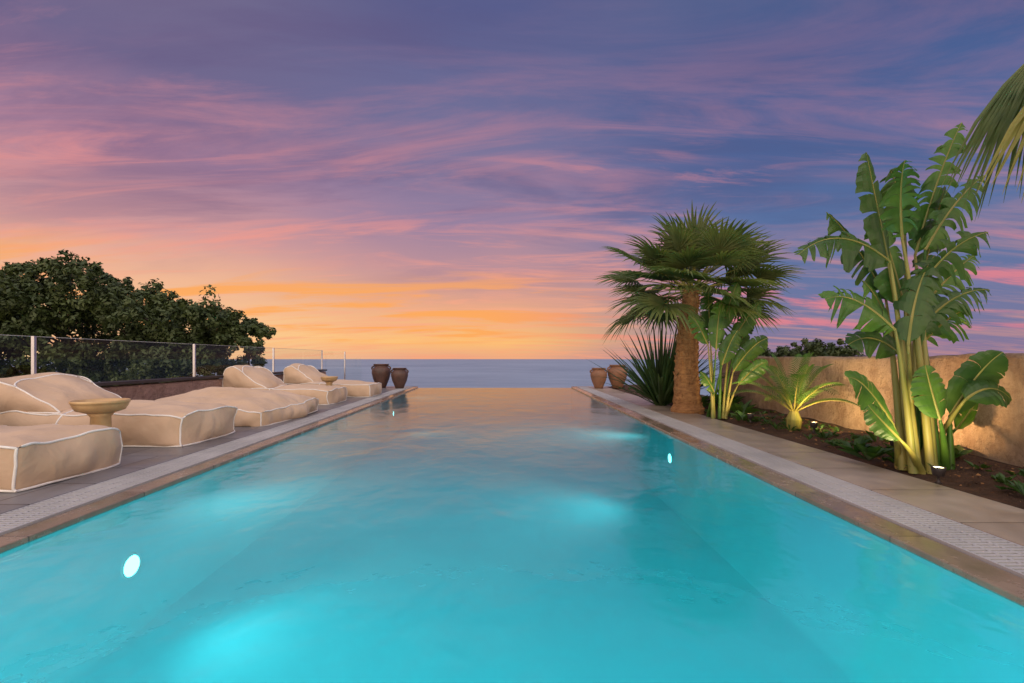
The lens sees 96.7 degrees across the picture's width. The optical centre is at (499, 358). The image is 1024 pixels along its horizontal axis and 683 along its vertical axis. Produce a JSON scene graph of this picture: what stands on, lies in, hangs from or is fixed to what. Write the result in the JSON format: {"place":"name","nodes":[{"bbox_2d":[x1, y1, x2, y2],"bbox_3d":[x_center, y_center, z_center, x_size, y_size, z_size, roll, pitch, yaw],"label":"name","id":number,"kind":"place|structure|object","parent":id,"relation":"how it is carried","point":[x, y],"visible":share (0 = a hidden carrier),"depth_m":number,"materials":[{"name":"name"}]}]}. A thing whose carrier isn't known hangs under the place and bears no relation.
{"place":"outdoors","nodes":[
{"label":"outdoors","id":0,"kind":"place"},
{"bbox_2d":[8,359,718,395],"bbox_3d":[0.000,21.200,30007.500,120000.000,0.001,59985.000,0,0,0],"label":"sea","id":1,"kind":"structure","parent":0,"point":[495,373],"depth_m":839.02,"materials":[{"name":"liquid"}]},
{"bbox_2d":[0,0,1023,358],"label":"sky","id":2,"kind":"structure","parent":0,"point":[362,179],"materials":[{"name":"purple"}]},
{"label":"ground","id":3,"kind":"structure","parent":0,"visible":0},
{"bbox_2d":[0,249,138,386],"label":"garden tree","id":4,"kind":"object","parent":3,"relation":"on","point":[26,313],"visible":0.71,"depth_m":15.64,"materials":[{"name":"green plant"}]},
{"bbox_2d":[95,276,276,385],"bbox_3d":[-11.927,0.538,16.950,8.000,7.377,5.404,0,0,0],"label":"garden tree","id":5,"kind":"object","parent":3,"relation":"on","point":[161,316],"visible":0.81,"depth_m":15.45,"materials":[{"name":"green plant"}]},
{"bbox_2d":[0,386,1023,607],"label":"pool deck","id":6,"kind":"structure","parent":3,"relation":"on","point":[976,540],"depth_m":4.04,"materials":[{"name":"stone"}]},
{"bbox_2d":[0,424,122,492],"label":"lounger","id":7,"kind":"object","parent":6,"relation":"on","point":[34,456],"visible":1,"depth_m":4.27,"materials":[{"name":"beige fabric"}]},
{"bbox_2d":[69,398,130,426],"bbox_3d":[-4.780,0.818,5.450,0.562,0.655,0.562,0,0,0],"label":"bowl side table","id":8,"kind":"object","parent":6,"relation":"on","point":[100,411],"visible":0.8,"depth_m":5.35,"materials":[{"name":"beige stone"}]},
{"bbox_2d":[0,372,237,447],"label":"lounger","id":9,"kind":"object","parent":6,"relation":"on","point":[36,399],"visible":0.66,"depth_m":6.02,"materials":[{"name":"beige fabric"}]},
{"bbox_2d":[93,369,326,399],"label":"parapet wall","id":10,"kind":"structure","parent":6,"relation":"on","point":[151,389],"depth_m":9.39,"materials":[{"name":"brown paint"}]},
{"bbox_2d":[0,334,345,379],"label":"glass railing","id":11,"kind":"object","parent":10,"relation":"on","point":[33,354],"visible":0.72,"depth_m":9.02,"materials":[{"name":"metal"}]},
{"bbox_2d":[154,387,318,426],"bbox_3d":[-5.269,0.861,8.964,2.859,0.662,2.639,0,0,0],"label":"lounger","id":12,"kind":"object","parent":6,"relation":"on","point":[256,407],"visible":0.56,"depth_m":8.36,"materials":[{"name":"beige fabric"}]},
{"bbox_2d":[222,365,346,404],"bbox_3d":[-5.658,0.658,12.043,2.952,1.003,1.472,0,0,0],"label":"lounger","id":13,"kind":"object","parent":6,"relation":"on","point":[251,377],"visible":0.68,"depth_m":11.50,"materials":[{"name":"beige fabric"}]},
{"bbox_2d":[320,376,337,385],"bbox_3d":[-4.950,0.828,13.200,0.478,0.635,0.478,0,0,0],"label":"bowl side table","id":14,"kind":"object","parent":6,"relation":"on","point":[329,380],"visible":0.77,"depth_m":13.08,"materials":[{"name":"beige stone"}]},
{"bbox_2d":[283,363,381,396],"bbox_3d":[-5.290,0.646,14.358,2.963,1.027,1.474,0,0,0],"label":"lounger","id":15,"kind":"object","parent":6,"relation":"on","point":[296,373],"visible":0.69,"depth_m":13.74,"materials":[{"name":"beige fabric"}]},
{"bbox_2d":[371,364,390,387],"bbox_3d":[-4.750,0.673,18.200,0.736,0.950,0.736,0,0,-28],"label":"clay urn","id":16,"kind":"object","parent":6,"relation":"on","point":[381,373],"visible":0.88,"depth_m":17.95,"materials":[{"name":"ceramic"}]},
{"bbox_2d":[390,368,408,387],"bbox_3d":[-3.950,0.748,17.900,0.657,0.800,0.657,0,0,-39],"label":"clay urn","id":17,"kind":"object","parent":6,"relation":"on","point":[399,376],"visible":1,"depth_m":17.68,"materials":[{"name":"ceramic"}]},
{"bbox_2d":[0,388,1023,682],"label":"swimming pool","id":18,"kind":"structure","parent":6,"relation":"in","point":[494,536],"depth_m":4.34,"materials":[{"name":"liquid"}]},
{"bbox_2d":[590,368,607,388],"bbox_3d":[3.860,0.748,17.800,0.637,0.800,0.637,0,0,-39],"label":"clay urn","id":19,"kind":"object","parent":6,"relation":"on","point":[597,375],"visible":0.98,"depth_m":17.59,"materials":[{"name":"ceramic"}]},
{"bbox_2d":[607,365,626,387],"bbox_3d":[4.620,0.688,17.900,0.756,0.920,0.756,0,0,39],"label":"clay urn","id":20,"kind":"object","parent":6,"relation":"on","point":[616,368],"visible":0.74,"depth_m":17.65,"materials":[{"name":"ceramic"}]},
{"bbox_2d":[608,384,1023,508],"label":"soil bed","id":21,"kind":"object","parent":6,"relation":"on","point":[987,487],"visible":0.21,"depth_m":4.86,"materials":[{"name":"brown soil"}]},
{"bbox_2d":[585,318,738,405],"bbox_3d":[4.148,-0.011,11.199,3.813,2.322,3.828,0,0,0],"label":"flax plant","id":22,"kind":"object","parent":21,"relation":"on","point":[656,386],"visible":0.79,"depth_m":11.11,"materials":[{"name":"green plant"}]},
{"bbox_2d":[594,201,805,414],"bbox_3d":[4.216,-1.006,9.924,4.232,4.400,4.218,0,0,0],"label":"fan palm tree","id":23,"kind":"object","parent":21,"relation":"on","point":[683,254],"visible":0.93,"depth_m":9.27,"materials":[{"name":"green plant"}]},
{"bbox_2d":[688,282,768,418],"bbox_3d":[4.378,-0.161,8.797,1.502,2.654,0.666,0,0,0],"label":"bird of paradise plant","id":24,"kind":"object","parent":21,"relation":"on","point":[735,339],"visible":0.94,"depth_m":8.73,"materials":[{"name":"green plant"}]},
{"bbox_2d":[747,413,753,422],"bbox_3d":[4.350,1.025,7.900,0.104,0.150,0.104,0,0,0],"label":"garden spotlight","id":25,"kind":"object","parent":21,"relation":"on","point":[750,416],"visible":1,"depth_m":7.87,"materials":[{"name":"black metal"}]},
{"bbox_2d":[727,352,859,429],"bbox_3d":[4.723,0.536,7.372,1.823,1.287,1.860,0,0,-44],"label":"pygmy date palm","id":26,"kind":"object","parent":21,"relation":"on","point":[793,418],"visible":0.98,"depth_m":7.19,"materials":[{"name":"green plant"}]},
{"bbox_2d":[810,422,817,432],"bbox_3d":[4.620,1.005,6.700,0.104,0.150,0.104,0,0,0],"label":"garden spotlight","id":27,"kind":"object","parent":21,"relation":"on","point":[813,425],"visible":0.95,"depth_m":6.67,"materials":[{"name":"black metal"}]},
{"bbox_2d":[620,387,1023,495],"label":"ground cover plants","id":28,"kind":"object","parent":21,"relation":"on","point":[1019,487],"visible":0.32,"depth_m":5.91,"materials":[{"name":"green plant"}]},
{"bbox_2d":[700,388,972,460],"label":"leafy shrubs","id":29,"kind":"object","parent":21,"relation":"on","point":[869,452],"visible":0.41,"depth_m":5.46,"materials":[{"name":"green plant"}]},
{"bbox_2d":[719,353,1023,466],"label":"garden wall","id":30,"kind":"structure","parent":21,"relation":"on","point":[993,432],"depth_m":6.34,"materials":[{"name":"paint"}]},
{"bbox_2d":[793,122,1011,474],"bbox_3d":[4.125,-0.660,4.699,2.600,3.670,0.842,0,0,-7],"label":"giant banana plant","id":31,"kind":"object","parent":21,"relation":"on","point":[912,433],"visible":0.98,"depth_m":4.61,"materials":[{"name":"green plant"}]},
{"bbox_2d":[931,465,945,483],"bbox_3d":[3.950,1.045,4.100,0.104,0.150,0.104,0,0,0],"label":"garden spotlight","id":32,"kind":"object","parent":21,"relation":"on","point":[938,471],"visible":1,"depth_m":4.08,"materials":[{"name":"black metal"}]},
{"bbox_2d":[758,338,864,356],"bbox_3d":[10.643,1.730,15.904,3.640,4.994,2.522,0,0,-18],"label":"distant shrub","id":33,"kind":"object","parent":3,"relation":"on","point":[817,347],"visible":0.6,"depth_m":15.44,"materials":[{"name":"green plant"}]},
{"bbox_2d":[937,64,1023,218],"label":"fan palm tree","id":34,"kind":"object","parent":3,"relation":"on","point":[1000,117],"visible":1,"depth_m":3.92,"materials":[{"name":"green plant"}]}
]}

